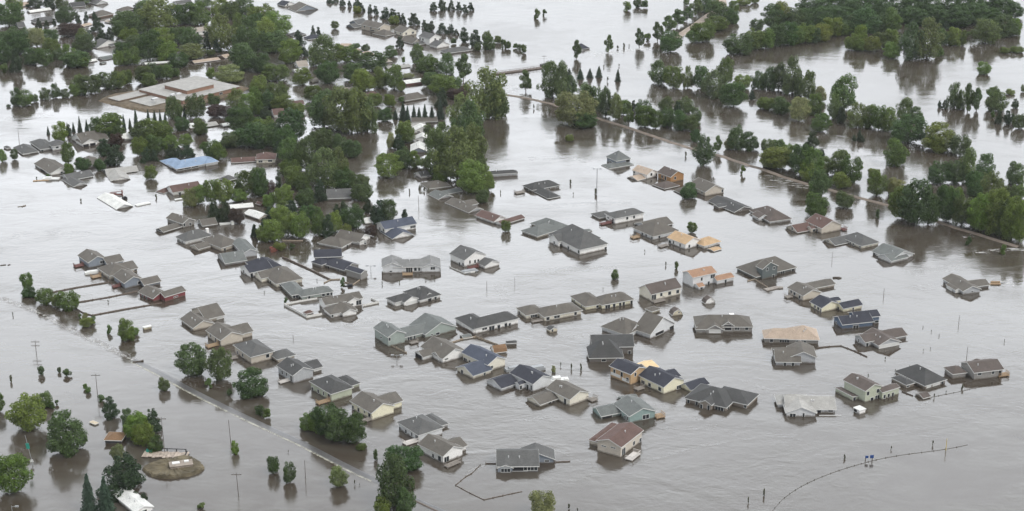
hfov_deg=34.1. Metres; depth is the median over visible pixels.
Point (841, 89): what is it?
cottonwood tree
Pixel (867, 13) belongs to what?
broadleaf tree
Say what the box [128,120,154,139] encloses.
broadleaf tree
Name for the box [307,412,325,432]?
broadleaf tree
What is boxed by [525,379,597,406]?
house
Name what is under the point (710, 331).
garage door
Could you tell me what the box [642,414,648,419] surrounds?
window
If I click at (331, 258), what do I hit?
house
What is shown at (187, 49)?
willow tree
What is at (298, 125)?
broadleaf tree
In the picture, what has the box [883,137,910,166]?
broadleaf tree
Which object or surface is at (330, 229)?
pine tree
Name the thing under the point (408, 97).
house
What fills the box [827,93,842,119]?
cottonwood tree
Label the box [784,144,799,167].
broadleaf tree
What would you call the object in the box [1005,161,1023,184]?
broadleaf tree
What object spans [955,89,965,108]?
cottonwood tree
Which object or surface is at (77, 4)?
house
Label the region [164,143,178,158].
pine tree
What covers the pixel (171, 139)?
broadleaf tree
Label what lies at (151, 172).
lime tree
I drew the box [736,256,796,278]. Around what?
house
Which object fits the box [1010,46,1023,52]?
lime tree
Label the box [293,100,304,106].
house
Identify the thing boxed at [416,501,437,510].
gravel edge
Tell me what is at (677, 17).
upright tree
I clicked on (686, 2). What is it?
shrub
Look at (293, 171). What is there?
broadleaf tree
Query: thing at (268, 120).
broadleaf tree
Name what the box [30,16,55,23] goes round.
house
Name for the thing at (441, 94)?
pine tree
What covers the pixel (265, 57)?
broadleaf tree
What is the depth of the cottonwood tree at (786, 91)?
817.32 m
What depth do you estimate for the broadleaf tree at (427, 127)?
753.51 m
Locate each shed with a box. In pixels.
[89,420,98,424]
[142,325,151,329]
[303,310,313,314]
[459,333,472,338]
[490,344,506,353]
[505,340,516,345]
[546,325,557,332]
[645,306,660,312]
[669,306,682,315]
[701,295,715,303]
[853,405,865,414]
[915,392,931,398]
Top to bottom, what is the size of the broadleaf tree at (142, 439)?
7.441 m
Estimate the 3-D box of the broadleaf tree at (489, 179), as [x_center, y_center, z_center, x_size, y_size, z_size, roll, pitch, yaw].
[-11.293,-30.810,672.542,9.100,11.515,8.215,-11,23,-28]
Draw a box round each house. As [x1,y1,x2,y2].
[13,139,65,154]
[15,22,24,28]
[27,7,51,12]
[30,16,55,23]
[34,158,64,175]
[61,170,93,186]
[69,1,85,7]
[71,129,108,146]
[73,249,123,267]
[75,156,103,167]
[77,22,91,26]
[89,0,108,4]
[89,10,113,17]
[90,260,138,279]
[92,38,115,48]
[97,193,132,209]
[98,55,112,59]
[103,432,126,444]
[104,165,137,180]
[111,269,161,288]
[113,488,153,510]
[117,6,132,11]
[121,133,132,140]
[138,285,186,301]
[144,61,167,64]
[156,181,199,195]
[156,213,193,232]
[160,156,218,170]
[172,0,191,4]
[176,228,211,244]
[180,303,225,330]
[188,26,206,34]
[191,57,219,63]
[191,234,233,251]
[197,217,217,227]
[205,322,253,348]
[206,121,218,126]
[217,237,257,265]
[218,54,228,58]
[218,175,235,181]
[220,123,229,126]
[228,339,295,363]
[230,202,253,208]
[231,156,255,162]
[239,257,281,277]
[243,209,269,219]
[254,266,303,286]
[255,152,276,163]
[271,108,284,117]
[276,357,322,383]
[277,0,294,6]
[280,281,333,299]
[287,32,306,36]
[288,2,317,11]
[293,60,308,67]
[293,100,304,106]
[303,34,318,39]
[309,78,318,82]
[309,374,360,404]
[311,249,366,279]
[317,229,370,248]
[319,291,362,317]
[323,186,351,199]
[346,18,365,28]
[350,391,403,421]
[360,20,395,36]
[363,217,372,223]
[373,313,456,346]
[375,216,416,238]
[381,255,440,275]
[385,286,441,305]
[386,64,410,68]
[393,25,415,35]
[397,413,448,445]
[398,92,427,101]
[401,35,419,43]
[404,78,421,85]
[410,141,426,152]
[411,117,437,122]
[412,123,431,132]
[413,31,448,48]
[413,336,463,362]
[414,132,428,142]
[414,169,433,178]
[417,434,467,468]
[420,180,450,188]
[428,187,462,199]
[440,46,471,53]
[445,198,483,212]
[449,245,499,268]
[454,311,519,333]
[455,344,506,378]
[475,210,524,225]
[485,364,552,391]
[491,170,517,176]
[496,442,554,472]
[514,180,560,198]
[516,302,582,322]
[521,218,567,237]
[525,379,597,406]
[548,224,607,254]
[570,292,634,309]
[576,43,589,49]
[586,334,634,362]
[588,422,643,460]
[590,208,643,224]
[591,394,664,421]
[600,312,675,338]
[602,150,633,168]
[609,358,658,384]
[627,165,657,180]
[630,216,679,239]
[634,365,709,393]
[638,277,681,303]
[652,166,683,189]
[658,230,721,251]
[673,177,724,195]
[682,266,734,289]
[684,383,759,411]
[693,313,752,333]
[708,195,752,212]
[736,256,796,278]
[749,206,791,223]
[762,325,819,343]
[771,341,816,365]
[774,394,836,416]
[784,278,835,300]
[785,213,847,233]
[809,294,862,311]
[824,232,879,248]
[834,309,880,328]
[835,373,899,401]
[853,327,907,348]
[871,243,913,263]
[891,364,946,388]
[942,273,989,294]
[943,358,1009,379]
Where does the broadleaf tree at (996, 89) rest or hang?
on the flood water
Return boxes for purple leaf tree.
[56,22,83,36]
[108,132,124,144]
[206,104,222,116]
[216,105,231,117]
[228,208,244,223]
[262,180,275,194]
[363,224,376,236]
[446,88,468,99]
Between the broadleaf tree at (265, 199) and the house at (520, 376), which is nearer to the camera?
the house at (520, 376)
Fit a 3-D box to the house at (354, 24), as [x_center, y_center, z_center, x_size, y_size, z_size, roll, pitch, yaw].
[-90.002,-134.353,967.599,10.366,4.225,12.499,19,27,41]
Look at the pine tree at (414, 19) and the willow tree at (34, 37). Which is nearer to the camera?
the willow tree at (34, 37)
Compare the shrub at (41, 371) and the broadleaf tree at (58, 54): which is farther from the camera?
the broadleaf tree at (58, 54)
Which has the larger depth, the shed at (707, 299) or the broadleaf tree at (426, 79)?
the broadleaf tree at (426, 79)
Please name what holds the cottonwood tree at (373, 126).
on the flood water
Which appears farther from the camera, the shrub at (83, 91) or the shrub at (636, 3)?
the shrub at (636, 3)
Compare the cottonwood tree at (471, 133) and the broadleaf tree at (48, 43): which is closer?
the cottonwood tree at (471, 133)
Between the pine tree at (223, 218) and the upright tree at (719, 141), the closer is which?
the pine tree at (223, 218)
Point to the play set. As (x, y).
(231, 222)
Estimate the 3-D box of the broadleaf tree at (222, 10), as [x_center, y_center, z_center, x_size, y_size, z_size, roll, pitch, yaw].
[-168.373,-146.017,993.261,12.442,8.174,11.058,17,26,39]
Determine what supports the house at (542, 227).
on the flood water
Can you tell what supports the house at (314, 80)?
on the flood water
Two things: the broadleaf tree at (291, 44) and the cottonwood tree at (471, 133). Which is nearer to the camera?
the cottonwood tree at (471, 133)
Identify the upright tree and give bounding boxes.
[340,277,344,285]
[455,53,471,80]
[519,70,531,91]
[572,40,581,58]
[604,34,612,51]
[623,101,633,124]
[635,28,644,47]
[652,21,664,40]
[662,15,676,32]
[672,9,684,25]
[681,6,693,20]
[689,0,703,15]
[713,135,722,150]
[964,83,974,111]
[971,87,982,111]
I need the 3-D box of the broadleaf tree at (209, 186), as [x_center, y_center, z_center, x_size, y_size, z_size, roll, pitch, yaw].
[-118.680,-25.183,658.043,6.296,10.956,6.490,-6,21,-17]
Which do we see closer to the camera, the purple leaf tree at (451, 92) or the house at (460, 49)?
the purple leaf tree at (451, 92)
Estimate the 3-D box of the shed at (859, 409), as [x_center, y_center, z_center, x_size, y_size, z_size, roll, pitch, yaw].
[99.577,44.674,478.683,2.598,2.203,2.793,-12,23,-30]
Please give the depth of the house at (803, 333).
526.31 m
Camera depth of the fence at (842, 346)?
522.82 m
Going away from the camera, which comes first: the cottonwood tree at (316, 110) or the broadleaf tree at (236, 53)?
the cottonwood tree at (316, 110)
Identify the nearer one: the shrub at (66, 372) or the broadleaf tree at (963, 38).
the shrub at (66, 372)
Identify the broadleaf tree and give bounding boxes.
[0,2,24,25]
[0,26,23,49]
[0,39,12,62]
[0,149,7,161]
[0,393,4,411]
[0,452,33,493]
[4,0,23,11]
[4,392,46,431]
[5,31,30,53]
[10,87,20,105]
[10,148,17,159]
[15,89,34,106]
[16,26,28,38]
[19,273,32,288]
[20,288,29,297]
[22,47,37,64]
[28,287,35,297]
[32,47,53,65]
[32,94,38,101]
[34,288,55,305]
[39,390,52,407]
[41,29,58,40]
[41,37,61,54]
[46,409,88,457]
[51,121,68,140]
[52,47,62,58]
[54,0,68,8]
[54,6,76,23]
[54,290,80,311]
[58,50,91,67]
[60,88,69,97]
[60,142,74,162]
[61,44,76,64]
[64,163,73,173]
[68,83,80,95]
[71,33,96,51]
[73,157,91,170]
[74,0,91,2]
[76,27,86,39]
[77,57,88,66]
[78,74,101,93]
[87,116,99,130]
[92,112,123,136]
[93,159,106,170]
[96,70,123,89]
[105,121,126,137]
[108,10,133,25]
[110,71,127,87]
[111,20,127,36]
[112,12,147,33]
[112,41,133,62]
[112,50,123,65]
[117,27,138,41]
[117,318,134,340]
[118,46,142,64]
[120,408,132,425]
[121,70,132,83]
[123,410,147,437]
[126,34,139,47]
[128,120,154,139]
[130,136,148,154]
[130,420,154,446]
[132,327,139,335]
[134,65,151,82]
[135,28,163,60]
[136,118,172,138]
[139,72,157,86]
[146,62,162,78]
[146,134,164,153]
[150,434,163,451]
[151,39,179,60]
[153,27,174,47]
[157,120,168,132]
[158,63,173,78]
[158,127,173,136]
[158,377,169,390]
[161,135,179,149]
[163,4,187,24]
[167,26,185,41]
[167,52,189,67]
[172,68,179,75]
[173,116,189,130]
[174,342,206,375]
[175,2,198,24]
[178,26,203,45]
[178,134,194,146]
[183,93,206,118]
[187,1,211,25]
[189,184,206,203]
[192,117,206,134]
[194,0,210,6]
[197,123,208,133]
[199,139,222,157]
[203,179,217,202]
[205,49,215,55]
[205,67,214,77]
[207,93,220,104]
[209,0,227,13]
[209,142,227,159]
[213,178,234,203]
[219,3,230,15]
[219,130,244,147]
[223,0,239,18]
[224,106,255,130]
[227,42,257,70]
[229,188,248,200]
[230,12,245,35]
[231,440,238,454]
[232,170,255,195]
[232,366,268,399]
[233,122,261,146]
[235,0,253,13]
[237,92,258,115]
[246,3,274,19]
[246,121,273,145]
[248,16,275,38]
[248,167,268,196]
[249,74,266,92]
[249,86,263,103]
[250,167,263,186]
[251,12,262,26]
[251,57,264,71]
[252,116,276,132]
[254,52,270,71]
[255,29,288,52]
[255,224,271,242]
[258,89,276,107]
[261,63,290,80]
[262,10,292,33]
[262,193,274,207]
[265,81,288,98]
[266,456,279,472]
[267,122,280,132]
[268,203,285,220]
[269,94,293,108]
[271,123,297,149]
[272,184,293,206]
[274,108,306,137]
[277,38,303,62]
[277,205,296,234]
[278,159,300,174]
[283,165,304,185]
[283,461,295,482]
[288,102,305,111]
[288,210,311,238]
[291,67,313,84]
[293,175,311,190]
[294,188,316,205]
[298,204,315,219]
[299,412,312,430]
[303,84,321,100]
[307,127,334,149]
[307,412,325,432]
[309,205,321,215]
[309,402,339,434]
[311,211,325,235]
[313,60,340,82]
[319,407,353,441]
[326,210,342,230]
[327,43,346,62]
[329,166,355,188]
[330,21,339,28]
[332,133,346,154]
[336,44,359,61]
[339,411,366,443]
[340,62,364,79]
[340,203,365,228]
[342,139,362,157]
[348,68,376,90]
[348,171,361,187]
[350,181,373,201]
[351,50,362,61]
[358,51,387,70]
[358,174,369,183]
[361,43,370,51]
[366,92,382,105]
[371,66,386,87]
[373,496,391,510]
[374,152,403,176]
[375,107,393,121]
[380,198,397,219]
[382,64,403,88]
[383,45,397,57]
[383,94,395,106]
[383,444,423,471]
[387,15,399,23]
[392,146,412,168]
[394,122,415,142]
[394,486,416,510]
[395,120,414,134]
[396,80,405,90]
[407,150,419,167]
[413,53,441,71]
[420,72,439,84]
[423,123,431,131]
[427,74,458,92]
[432,172,447,181]
[448,75,462,87]
[456,159,487,192]
[473,42,480,50]
[474,165,495,190]
[476,189,489,202]
[482,31,491,41]
[482,36,495,49]
[494,35,500,42]
[501,220,510,230]
[573,112,597,127]
[589,86,601,110]
[611,269,618,279]
[619,99,627,114]
[634,105,655,126]
[635,99,651,111]
[648,109,663,128]
[660,31,682,51]
[660,106,673,126]
[662,65,684,88]
[670,109,687,130]
[679,114,700,130]
[680,182,697,198]
[685,30,702,42]
[687,221,697,231]
[690,21,715,41]
[690,128,700,141]
[691,106,701,122]
[692,65,709,87]
[703,16,730,30]
[705,1,734,20]
[718,82,748,106]
[722,33,756,54]
[726,8,739,23]
[727,124,744,150]
[728,0,739,11]
[733,74,752,88]
[739,131,759,151]
[741,27,765,48]
[749,18,764,31]
[756,27,775,48]
[757,97,774,109]
[759,73,765,87]
[760,3,787,26]
[761,138,774,150]
[766,22,787,45]
[769,139,784,147]
[770,96,791,113]
[780,21,799,45]
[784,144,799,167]
[785,7,805,25]
[787,26,805,44]
[789,144,810,174]
[797,146,824,176]
[798,162,817,180]
[799,22,816,42]
[804,92,824,115]
[805,191,829,215]
[809,27,821,43]
[810,113,832,131]
[820,17,844,35]
[821,155,828,173]
[826,149,850,173]
[833,22,852,34]
[835,190,854,207]
[840,155,863,183]
[843,20,857,32]
[846,3,881,33]
[847,14,863,28]
[851,39,864,50]
[854,24,867,41]
[861,104,877,127]
[870,13,884,31]
[870,105,887,129]
[873,32,896,47]
[880,106,897,131]
[882,7,903,30]
[882,41,902,57]
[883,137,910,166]
[885,28,900,45]
[888,184,918,217]
[889,113,928,141]
[896,178,936,224]
[908,106,923,122]
[918,191,941,224]
[927,160,954,183]
[936,184,961,220]
[938,28,949,44]
[944,160,968,184]
[946,185,963,201]
[947,26,962,45]
[949,134,972,155]
[951,194,971,225]
[959,30,966,45]
[964,204,980,226]
[965,171,986,195]
[966,192,994,230]
[970,18,1002,44]
[975,153,995,173]
[976,61,991,74]
[981,187,1010,234]
[984,92,1009,110]
[986,86,1000,94]
[992,199,1012,236]
[993,13,1018,37]
[999,195,1023,240]
[1005,17,1022,34]
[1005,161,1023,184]
[1005,185,1019,203]
[1010,199,1023,242]
[1011,113,1023,128]
[1011,184,1023,198]
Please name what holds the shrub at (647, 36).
on the flood water
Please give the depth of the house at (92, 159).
706.15 m
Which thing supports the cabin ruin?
on the sand island
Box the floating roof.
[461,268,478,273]
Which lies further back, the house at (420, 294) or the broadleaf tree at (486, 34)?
the broadleaf tree at (486, 34)
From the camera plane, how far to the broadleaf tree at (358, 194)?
660.59 m
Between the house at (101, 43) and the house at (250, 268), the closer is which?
the house at (250, 268)
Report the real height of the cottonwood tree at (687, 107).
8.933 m
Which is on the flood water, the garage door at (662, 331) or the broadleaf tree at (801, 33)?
the broadleaf tree at (801, 33)
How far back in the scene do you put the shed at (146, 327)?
536.87 m
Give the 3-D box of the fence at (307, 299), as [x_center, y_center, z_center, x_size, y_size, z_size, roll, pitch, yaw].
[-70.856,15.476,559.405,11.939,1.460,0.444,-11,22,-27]
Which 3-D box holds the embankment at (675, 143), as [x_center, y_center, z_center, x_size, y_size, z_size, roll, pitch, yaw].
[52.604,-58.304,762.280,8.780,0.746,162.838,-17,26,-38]
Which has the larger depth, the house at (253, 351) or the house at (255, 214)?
the house at (255, 214)
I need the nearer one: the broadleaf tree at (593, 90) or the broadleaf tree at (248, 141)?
the broadleaf tree at (248, 141)
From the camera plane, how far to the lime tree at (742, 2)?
1022.72 m
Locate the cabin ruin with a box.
[169,459,192,468]
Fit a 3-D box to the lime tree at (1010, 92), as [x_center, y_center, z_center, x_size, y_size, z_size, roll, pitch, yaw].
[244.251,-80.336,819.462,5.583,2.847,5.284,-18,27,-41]
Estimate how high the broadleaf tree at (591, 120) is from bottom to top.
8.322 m
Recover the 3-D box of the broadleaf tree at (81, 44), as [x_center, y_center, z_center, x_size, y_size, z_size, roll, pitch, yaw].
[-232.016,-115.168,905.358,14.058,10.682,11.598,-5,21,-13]
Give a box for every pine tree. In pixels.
[9,47,22,72]
[26,0,43,7]
[35,18,42,27]
[43,0,56,8]
[66,124,71,135]
[75,11,81,22]
[83,12,88,21]
[90,17,104,31]
[95,29,105,39]
[95,451,145,502]
[96,138,111,156]
[101,396,120,420]
[103,154,115,165]
[105,27,113,40]
[106,144,124,165]
[139,146,151,163]
[141,492,147,499]
[146,408,161,437]
[150,149,159,160]
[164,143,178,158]
[175,146,183,158]
[180,145,195,157]
[202,31,210,49]
[207,202,220,221]
[212,38,220,52]
[218,200,229,222]
[251,136,263,149]
[251,224,256,237]
[252,136,265,148]
[259,106,271,118]
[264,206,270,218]
[273,141,280,156]
[275,169,281,189]
[286,200,297,213]
[293,30,308,56]
[310,25,315,34]
[313,179,327,202]
[322,214,334,237]
[332,204,339,215]
[339,0,345,5]
[340,200,349,212]
[353,0,359,7]
[363,199,371,213]
[367,4,372,14]
[370,206,379,220]
[371,199,386,224]
[373,6,378,14]
[379,7,388,18]
[388,8,397,18]
[392,133,404,149]
[395,36,403,47]
[400,13,406,23]
[401,209,407,217]
[407,13,419,25]
[422,23,431,32]
[429,2,437,10]
[430,21,434,30]
[434,87,447,108]
[435,23,446,33]
[438,0,446,10]
[446,24,453,33]
[447,0,455,9]
[456,2,461,10]
[459,27,469,42]
[461,4,468,12]
[467,2,473,10]
[469,29,481,46]
[631,100,635,110]
[674,101,681,111]
[749,90,755,99]
[804,131,819,148]
[835,106,846,122]
[858,135,864,142]
[941,20,949,28]
[941,100,948,108]
[994,111,1002,123]
[1003,110,1011,124]
[1011,98,1018,108]
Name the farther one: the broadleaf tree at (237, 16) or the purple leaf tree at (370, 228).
the broadleaf tree at (237, 16)
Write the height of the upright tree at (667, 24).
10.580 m
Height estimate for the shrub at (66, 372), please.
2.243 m
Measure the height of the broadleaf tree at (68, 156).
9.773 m
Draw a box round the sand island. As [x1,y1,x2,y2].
[142,455,203,478]
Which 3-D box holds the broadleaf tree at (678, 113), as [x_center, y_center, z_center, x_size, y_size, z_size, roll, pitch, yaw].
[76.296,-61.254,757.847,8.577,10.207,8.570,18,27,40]
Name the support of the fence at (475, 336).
on the flood water
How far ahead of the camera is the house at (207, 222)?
632.61 m
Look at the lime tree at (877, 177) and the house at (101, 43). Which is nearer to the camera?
the lime tree at (877, 177)
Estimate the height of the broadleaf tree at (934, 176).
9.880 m
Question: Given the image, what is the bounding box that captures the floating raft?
[764,286,782,290]
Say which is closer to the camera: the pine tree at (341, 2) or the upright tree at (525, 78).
the upright tree at (525, 78)
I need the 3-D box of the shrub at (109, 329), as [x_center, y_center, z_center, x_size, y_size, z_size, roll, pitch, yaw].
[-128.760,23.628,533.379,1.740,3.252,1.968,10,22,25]
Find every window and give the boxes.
[501,468,510,471]
[512,467,527,470]
[524,467,537,470]
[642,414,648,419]
[715,406,723,410]
[724,325,731,329]
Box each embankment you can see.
[506,94,759,168]
[758,167,1017,247]
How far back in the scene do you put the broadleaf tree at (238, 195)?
659.30 m
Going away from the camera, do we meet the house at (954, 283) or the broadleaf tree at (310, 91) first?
the house at (954, 283)
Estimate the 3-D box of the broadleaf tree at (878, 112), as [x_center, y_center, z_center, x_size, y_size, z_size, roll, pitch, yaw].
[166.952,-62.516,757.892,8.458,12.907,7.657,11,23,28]
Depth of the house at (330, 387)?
488.57 m
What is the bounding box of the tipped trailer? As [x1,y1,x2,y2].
[110,190,122,195]
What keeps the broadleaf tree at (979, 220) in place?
on the flood water
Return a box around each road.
[5,299,129,358]
[131,359,444,510]
[676,0,726,37]
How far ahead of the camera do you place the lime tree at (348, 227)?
624.10 m
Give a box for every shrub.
[0,63,7,72]
[37,366,44,374]
[46,401,54,408]
[62,368,71,375]
[78,89,86,94]
[85,386,90,392]
[97,394,104,401]
[107,324,111,333]
[148,442,155,452]
[197,502,204,507]
[204,378,212,387]
[254,405,264,415]
[262,408,270,417]
[269,246,277,252]
[373,449,377,459]
[521,44,526,52]
[534,8,540,18]
[623,1,630,10]
[633,0,641,6]
[640,0,647,6]
[644,33,650,40]
[683,0,689,5]
[740,165,745,173]
[935,45,943,56]
[965,236,971,244]
[1000,244,1006,254]
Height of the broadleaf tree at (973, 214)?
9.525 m
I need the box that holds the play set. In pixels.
[219,220,233,225]
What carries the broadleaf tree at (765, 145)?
on the flood water
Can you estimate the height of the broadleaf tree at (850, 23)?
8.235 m
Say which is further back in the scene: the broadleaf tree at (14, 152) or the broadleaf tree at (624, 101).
the broadleaf tree at (624, 101)
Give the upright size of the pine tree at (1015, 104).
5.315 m
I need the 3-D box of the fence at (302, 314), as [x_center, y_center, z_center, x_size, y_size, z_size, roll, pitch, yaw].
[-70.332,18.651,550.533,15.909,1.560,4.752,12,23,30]
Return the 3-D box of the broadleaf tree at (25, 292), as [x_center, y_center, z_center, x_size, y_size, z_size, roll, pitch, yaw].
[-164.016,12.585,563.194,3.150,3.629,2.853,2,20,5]
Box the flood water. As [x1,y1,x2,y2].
[0,0,1023,510]
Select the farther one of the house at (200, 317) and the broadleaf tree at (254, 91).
the broadleaf tree at (254, 91)
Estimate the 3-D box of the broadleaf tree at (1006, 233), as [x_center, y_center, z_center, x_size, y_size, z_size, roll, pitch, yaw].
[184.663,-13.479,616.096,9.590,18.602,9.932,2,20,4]
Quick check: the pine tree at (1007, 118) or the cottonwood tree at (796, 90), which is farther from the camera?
the cottonwood tree at (796, 90)
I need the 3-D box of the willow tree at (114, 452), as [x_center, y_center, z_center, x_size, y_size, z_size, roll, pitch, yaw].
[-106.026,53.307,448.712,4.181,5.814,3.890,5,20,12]
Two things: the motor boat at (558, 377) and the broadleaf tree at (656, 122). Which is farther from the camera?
the broadleaf tree at (656, 122)
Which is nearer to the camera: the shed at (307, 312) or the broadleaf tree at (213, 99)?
the shed at (307, 312)
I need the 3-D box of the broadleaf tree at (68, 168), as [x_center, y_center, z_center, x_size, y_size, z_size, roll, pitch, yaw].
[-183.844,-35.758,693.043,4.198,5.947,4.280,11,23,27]
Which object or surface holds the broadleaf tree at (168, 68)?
on the flood water
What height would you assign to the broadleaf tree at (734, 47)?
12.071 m
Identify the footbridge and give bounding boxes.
[496,65,541,74]
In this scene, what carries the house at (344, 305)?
on the flood water
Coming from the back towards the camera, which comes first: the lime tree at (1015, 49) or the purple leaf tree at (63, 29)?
the purple leaf tree at (63, 29)
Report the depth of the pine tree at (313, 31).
944.41 m
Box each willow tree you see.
[26,27,45,46]
[109,443,124,461]
[177,43,205,58]
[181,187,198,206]
[212,64,244,82]
[329,466,349,486]
[386,132,393,147]
[403,73,414,78]
[528,490,556,510]
[554,90,599,127]
[724,138,733,149]
[788,96,811,120]
[815,86,826,100]
[885,177,905,195]
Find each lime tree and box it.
[50,295,58,306]
[79,317,94,326]
[143,164,157,178]
[261,219,284,241]
[272,242,286,250]
[338,223,351,230]
[352,5,361,12]
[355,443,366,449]
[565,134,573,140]
[735,0,751,4]
[759,146,791,168]
[773,0,794,24]
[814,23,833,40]
[830,171,851,188]
[844,33,859,49]
[858,35,882,51]
[866,169,888,195]
[867,168,880,177]
[920,121,955,153]
[999,47,1010,52]
[1006,89,1014,94]
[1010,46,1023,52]
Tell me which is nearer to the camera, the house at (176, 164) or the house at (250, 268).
the house at (250, 268)
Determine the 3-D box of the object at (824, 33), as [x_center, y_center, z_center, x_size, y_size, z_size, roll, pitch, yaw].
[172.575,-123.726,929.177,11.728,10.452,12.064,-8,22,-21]
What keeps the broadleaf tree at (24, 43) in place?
on the flood water
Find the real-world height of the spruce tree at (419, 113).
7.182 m
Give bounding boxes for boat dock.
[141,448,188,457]
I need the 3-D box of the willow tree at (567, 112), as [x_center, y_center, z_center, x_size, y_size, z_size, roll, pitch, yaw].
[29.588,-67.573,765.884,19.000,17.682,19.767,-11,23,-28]
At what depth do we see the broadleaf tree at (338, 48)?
877.59 m
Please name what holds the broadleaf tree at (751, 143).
on the flood water
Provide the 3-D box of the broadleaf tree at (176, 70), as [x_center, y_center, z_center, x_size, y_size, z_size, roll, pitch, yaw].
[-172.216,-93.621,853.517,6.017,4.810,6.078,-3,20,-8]
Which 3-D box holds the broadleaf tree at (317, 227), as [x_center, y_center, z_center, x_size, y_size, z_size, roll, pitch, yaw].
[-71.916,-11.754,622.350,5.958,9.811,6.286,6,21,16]
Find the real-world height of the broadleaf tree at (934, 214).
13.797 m
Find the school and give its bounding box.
[108,76,240,106]
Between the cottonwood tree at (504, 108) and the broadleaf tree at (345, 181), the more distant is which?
the cottonwood tree at (504, 108)
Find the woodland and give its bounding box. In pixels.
[794,0,1023,26]
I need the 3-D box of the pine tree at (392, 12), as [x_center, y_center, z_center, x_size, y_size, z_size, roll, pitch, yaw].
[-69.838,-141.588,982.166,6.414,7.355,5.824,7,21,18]
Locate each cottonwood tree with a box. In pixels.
[38,87,51,99]
[49,83,62,98]
[70,74,84,90]
[134,0,155,13]
[136,0,178,29]
[164,95,181,118]
[202,346,232,380]
[203,11,238,49]
[225,87,244,108]
[230,14,266,52]
[276,136,303,165]
[293,135,316,169]
[305,47,318,66]
[305,88,340,125]
[305,147,341,188]
[308,32,341,64]
[320,83,358,133]
[326,146,348,178]
[336,87,374,132]
[355,97,378,132]
[375,451,414,506]
[409,42,424,62]
[418,126,450,176]
[429,125,479,179]
[433,122,449,147]
[438,52,455,74]
[445,91,482,128]
[450,99,485,139]
[459,121,488,159]
[463,65,508,119]
[477,154,487,165]
[480,77,509,118]
[536,60,559,97]
[552,60,571,97]
[563,75,578,93]
[575,81,595,103]
[597,85,611,116]
[607,92,622,118]
[647,58,667,84]
[658,96,673,111]
[674,96,694,114]
[681,65,693,87]
[692,133,716,166]
[700,0,713,12]
[701,69,724,98]
[715,56,734,82]
[750,70,764,89]
[762,66,775,90]
[771,61,788,89]
[779,54,803,92]
[782,75,792,94]
[790,77,802,95]
[799,70,815,98]
[808,167,832,197]
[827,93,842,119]
[830,72,857,108]
[847,102,869,127]
[895,96,912,119]
[897,21,925,60]
[913,16,944,58]
[946,82,962,108]
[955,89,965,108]
[959,145,976,183]
[980,170,1006,208]
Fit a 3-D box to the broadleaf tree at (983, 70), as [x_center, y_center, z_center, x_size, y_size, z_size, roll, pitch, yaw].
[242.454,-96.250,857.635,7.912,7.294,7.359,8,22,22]
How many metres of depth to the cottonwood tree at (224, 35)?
905.06 m
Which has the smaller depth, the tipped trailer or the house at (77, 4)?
the tipped trailer
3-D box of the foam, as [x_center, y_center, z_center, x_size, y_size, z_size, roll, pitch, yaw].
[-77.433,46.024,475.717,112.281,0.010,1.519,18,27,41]
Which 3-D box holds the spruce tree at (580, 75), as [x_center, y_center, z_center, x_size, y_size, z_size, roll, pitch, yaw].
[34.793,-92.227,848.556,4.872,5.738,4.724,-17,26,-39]
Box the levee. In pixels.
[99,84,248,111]
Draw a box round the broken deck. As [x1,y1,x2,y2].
[990,281,1000,284]
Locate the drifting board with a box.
[135,202,150,205]
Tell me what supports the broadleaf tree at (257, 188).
on the flood water
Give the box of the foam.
[145,368,369,480]
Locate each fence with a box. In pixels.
[53,282,108,291]
[79,291,137,301]
[92,302,161,314]
[282,256,329,279]
[284,303,321,317]
[285,298,316,304]
[363,298,378,305]
[450,267,474,273]
[450,335,497,344]
[455,464,521,499]
[773,445,964,509]
[818,345,866,356]
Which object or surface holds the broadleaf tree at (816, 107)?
on the flood water
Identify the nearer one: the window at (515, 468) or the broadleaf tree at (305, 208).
the window at (515, 468)
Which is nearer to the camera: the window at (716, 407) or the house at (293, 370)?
the window at (716, 407)
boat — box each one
[42,176,59,179]
[84,269,98,274]
[504,365,517,371]
[531,364,545,370]
[551,375,568,382]
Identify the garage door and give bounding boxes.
[406,299,417,305]
[655,329,663,336]
[709,330,720,332]
[879,343,891,348]
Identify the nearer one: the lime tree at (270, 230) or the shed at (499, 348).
the shed at (499, 348)
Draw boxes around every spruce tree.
[77,116,81,132]
[80,474,98,510]
[84,120,88,130]
[96,476,116,510]
[133,109,137,128]
[393,109,398,119]
[399,102,406,120]
[405,106,410,120]
[410,104,415,119]
[416,107,421,116]
[422,104,427,117]
[429,106,434,117]
[435,99,444,119]
[576,68,583,79]
[586,68,593,78]
[595,66,602,77]
[614,69,620,81]
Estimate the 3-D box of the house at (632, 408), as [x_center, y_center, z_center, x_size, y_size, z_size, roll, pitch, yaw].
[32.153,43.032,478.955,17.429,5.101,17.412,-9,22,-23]
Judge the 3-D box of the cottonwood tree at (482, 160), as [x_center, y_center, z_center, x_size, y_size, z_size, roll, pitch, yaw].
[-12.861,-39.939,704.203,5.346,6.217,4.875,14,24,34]
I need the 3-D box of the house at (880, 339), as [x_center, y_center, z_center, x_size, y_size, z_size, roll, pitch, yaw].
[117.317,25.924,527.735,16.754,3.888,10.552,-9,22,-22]
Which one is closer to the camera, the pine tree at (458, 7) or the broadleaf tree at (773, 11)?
the broadleaf tree at (773, 11)
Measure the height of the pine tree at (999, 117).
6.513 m
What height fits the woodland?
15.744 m
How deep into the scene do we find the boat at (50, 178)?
687.45 m
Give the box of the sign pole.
[25,436,33,464]
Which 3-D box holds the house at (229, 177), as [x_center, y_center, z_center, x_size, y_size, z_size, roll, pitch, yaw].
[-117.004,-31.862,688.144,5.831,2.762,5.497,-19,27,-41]
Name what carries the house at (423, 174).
on the flood water
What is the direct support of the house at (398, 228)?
on the flood water
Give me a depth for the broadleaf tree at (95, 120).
744.61 m

